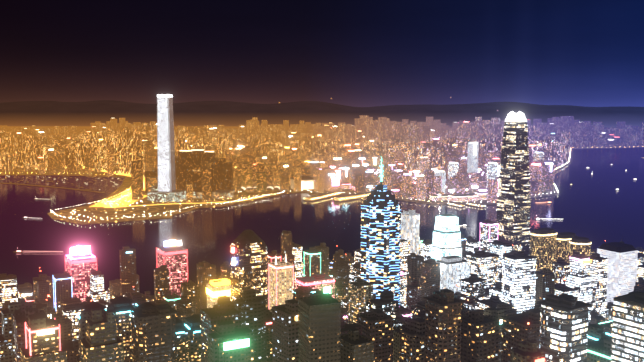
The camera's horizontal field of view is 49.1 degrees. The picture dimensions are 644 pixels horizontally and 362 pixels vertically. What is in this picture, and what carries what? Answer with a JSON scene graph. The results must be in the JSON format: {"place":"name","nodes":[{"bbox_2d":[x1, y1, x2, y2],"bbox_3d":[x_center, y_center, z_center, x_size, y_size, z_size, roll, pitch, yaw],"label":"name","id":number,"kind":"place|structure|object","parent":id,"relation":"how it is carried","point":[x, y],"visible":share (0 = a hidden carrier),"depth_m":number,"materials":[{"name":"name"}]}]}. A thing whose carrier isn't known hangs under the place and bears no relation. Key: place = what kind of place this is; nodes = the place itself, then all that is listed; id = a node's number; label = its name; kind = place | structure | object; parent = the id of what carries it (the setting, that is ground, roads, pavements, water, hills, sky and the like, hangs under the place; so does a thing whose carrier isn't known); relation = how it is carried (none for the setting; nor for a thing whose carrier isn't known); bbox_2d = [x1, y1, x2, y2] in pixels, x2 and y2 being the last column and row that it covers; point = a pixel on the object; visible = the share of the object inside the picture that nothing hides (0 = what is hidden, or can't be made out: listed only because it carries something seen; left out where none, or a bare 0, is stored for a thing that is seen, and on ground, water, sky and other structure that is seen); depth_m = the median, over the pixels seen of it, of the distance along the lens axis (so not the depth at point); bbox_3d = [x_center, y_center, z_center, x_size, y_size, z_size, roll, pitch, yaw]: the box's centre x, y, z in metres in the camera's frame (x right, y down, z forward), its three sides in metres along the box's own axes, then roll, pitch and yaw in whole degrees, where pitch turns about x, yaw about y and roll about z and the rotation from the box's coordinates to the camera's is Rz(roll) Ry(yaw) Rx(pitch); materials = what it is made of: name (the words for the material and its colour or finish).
{"place":"outdoors","nodes":[
{"label":"outdoors","id":0,"kind":"place"},
{"bbox_2d":[83,167,260,207],"bbox_3d":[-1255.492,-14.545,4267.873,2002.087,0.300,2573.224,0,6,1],"label":"kowloon roads","id":1,"kind":"structure","parent":0,"point":[110,203],"depth_m":3185.15,"materials":[{"name":"yellow asphalt"}]},
{"bbox_2d":[0,148,643,294],"bbox_3d":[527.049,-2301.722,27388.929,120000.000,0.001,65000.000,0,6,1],"label":"water","id":2,"kind":"structure","parent":0,"point":[596,208],"depth_m":2626.05,"materials":[{"name":"blue"}]},
{"bbox_2d":[0,100,643,126],"bbox_3d":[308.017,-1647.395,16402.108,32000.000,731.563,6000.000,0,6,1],"label":"mountain terrain","id":3,"kind":"structure","parent":0,"point":[87,113],"depth_m":14400.70,"materials":[{"name":"grey"}]},
{"bbox_2d":[0,126,643,224],"bbox_3d":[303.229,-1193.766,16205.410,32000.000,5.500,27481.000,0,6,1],"label":"land","id":4,"kind":"structure","parent":0,"point":[87,214],"depth_m":3119.18,"materials":[{"name":"brown"}]},
{"bbox_2d":[157,97,175,191],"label":"skyscraper","id":5,"kind":"structure","parent":4,"relation":"on","point":[166,156],"depth_m":3192.33,"materials":[{"name":"grey"}]},
{"bbox_2d":[145,150,232,192],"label":"buildings","id":6,"kind":"structure","parent":4,"relation":"on","point":[187,167],"depth_m":3301.91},
{"bbox_2d":[147,185,234,201],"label":"low buildings","id":7,"kind":"structure","parent":4,"relation":"on","point":[154,195],"depth_m":3210.44,"materials":[{"name":"beige glass"}]},
{"bbox_2d":[0,140,554,267],"bbox_3d":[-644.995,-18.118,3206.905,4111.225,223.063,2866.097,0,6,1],"label":"city buildings","id":8,"kind":"structure","parent":4,"relation":"on","point":[261,174],"depth_m":3670.20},
{"bbox_2d":[0,165,637,340],"bbox_3d":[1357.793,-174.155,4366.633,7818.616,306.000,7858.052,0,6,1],"label":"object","id":9,"kind":"object","parent":4,"relation":"on","point":[123,304],"visible":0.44,"depth_m":1190.43,"materials":[{"name":"grey metal"}]},
{"bbox_2d":[0,115,643,173],"bbox_3d":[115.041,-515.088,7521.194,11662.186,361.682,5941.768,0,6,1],"label":"distant city buildings","id":10,"kind":"structure","parent":4,"relation":"on","point":[22,147],"depth_m":6059.89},
{"bbox_2d":[6,94,643,361],"bbox_3d":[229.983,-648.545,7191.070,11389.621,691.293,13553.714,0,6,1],"label":"city lights","id":11,"kind":"object","parent":4,"relation":"on","point":[512,116],"visible":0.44,"depth_m":1263.36},
{"bbox_2d":[401,142,478,292],"bbox_3d":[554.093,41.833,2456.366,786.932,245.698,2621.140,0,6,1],"label":"buildings","id":12,"kind":"structure","parent":4,"relation":"on","point":[457,268],"depth_m":1233.18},
{"bbox_2d":[0,0,643,106],"label":"sky","id":13,"kind":"structure","parent":0,"point":[354,53],"materials":[{"name":"black"}]},
{"bbox_3d":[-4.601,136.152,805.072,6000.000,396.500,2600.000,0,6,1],"label":"island ground","id":14,"kind":"structure","parent":0,"visible":0},
{"bbox_2d":[65,244,334,302],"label":"skyscrapers","id":15,"kind":"structure","parent":14,"relation":"on","point":[176,264],"depth_m":1279.78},
{"bbox_2d":[207,179,313,308],"bbox_3d":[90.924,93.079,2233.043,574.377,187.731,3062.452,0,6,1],"label":"buildings","id":16,"kind":"structure","parent":14,"relation":"on","point":[284,284],"depth_m":1159.33,"materials":[{"name":"stone"}]},
{"bbox_2d":[0,230,643,361],"bbox_3d":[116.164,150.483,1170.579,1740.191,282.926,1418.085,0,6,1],"label":"buildings","id":17,"kind":"structure","parent":14,"relation":"on","point":[447,329],"depth_m":520.92,"materials":[{"name":"concrete"}]},
{"bbox_2d":[0,153,643,361],"bbox_3d":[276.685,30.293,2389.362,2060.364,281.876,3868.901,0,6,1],"label":"buildings","id":18,"kind":"structure","parent":14,"relation":"on","point":[497,275],"depth_m":1033.00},
{"bbox_2d":[361,185,400,304],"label":"skyscraper","id":19,"kind":"structure","parent":14,"relation":"on","point":[380,239],"depth_m":1039.25,"materials":[{"name":"grey"}]},
{"bbox_2d":[431,214,461,260],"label":"building","id":20,"kind":"structure","parent":14,"relation":"on","point":[446,240],"depth_m":1335.95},
{"bbox_2d":[497,121,530,250],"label":"skyscraper","id":21,"kind":"structure","parent":14,"relation":"on","point":[513,210],"depth_m":1586.12,"materials":[{"name":"black glass"}]},
{"bbox_2d":[530,231,590,272],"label":"buildings","id":22,"kind":"structure","parent":14,"relation":"on","point":[546,251],"depth_m":1281.27,"materials":[{"name":"glass"},{"name":"concrete"}]},
{"bbox_2d":[597,248,637,304],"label":"building","id":23,"kind":"structure","parent":14,"relation":"on","point":[622,274],"depth_m":1196.85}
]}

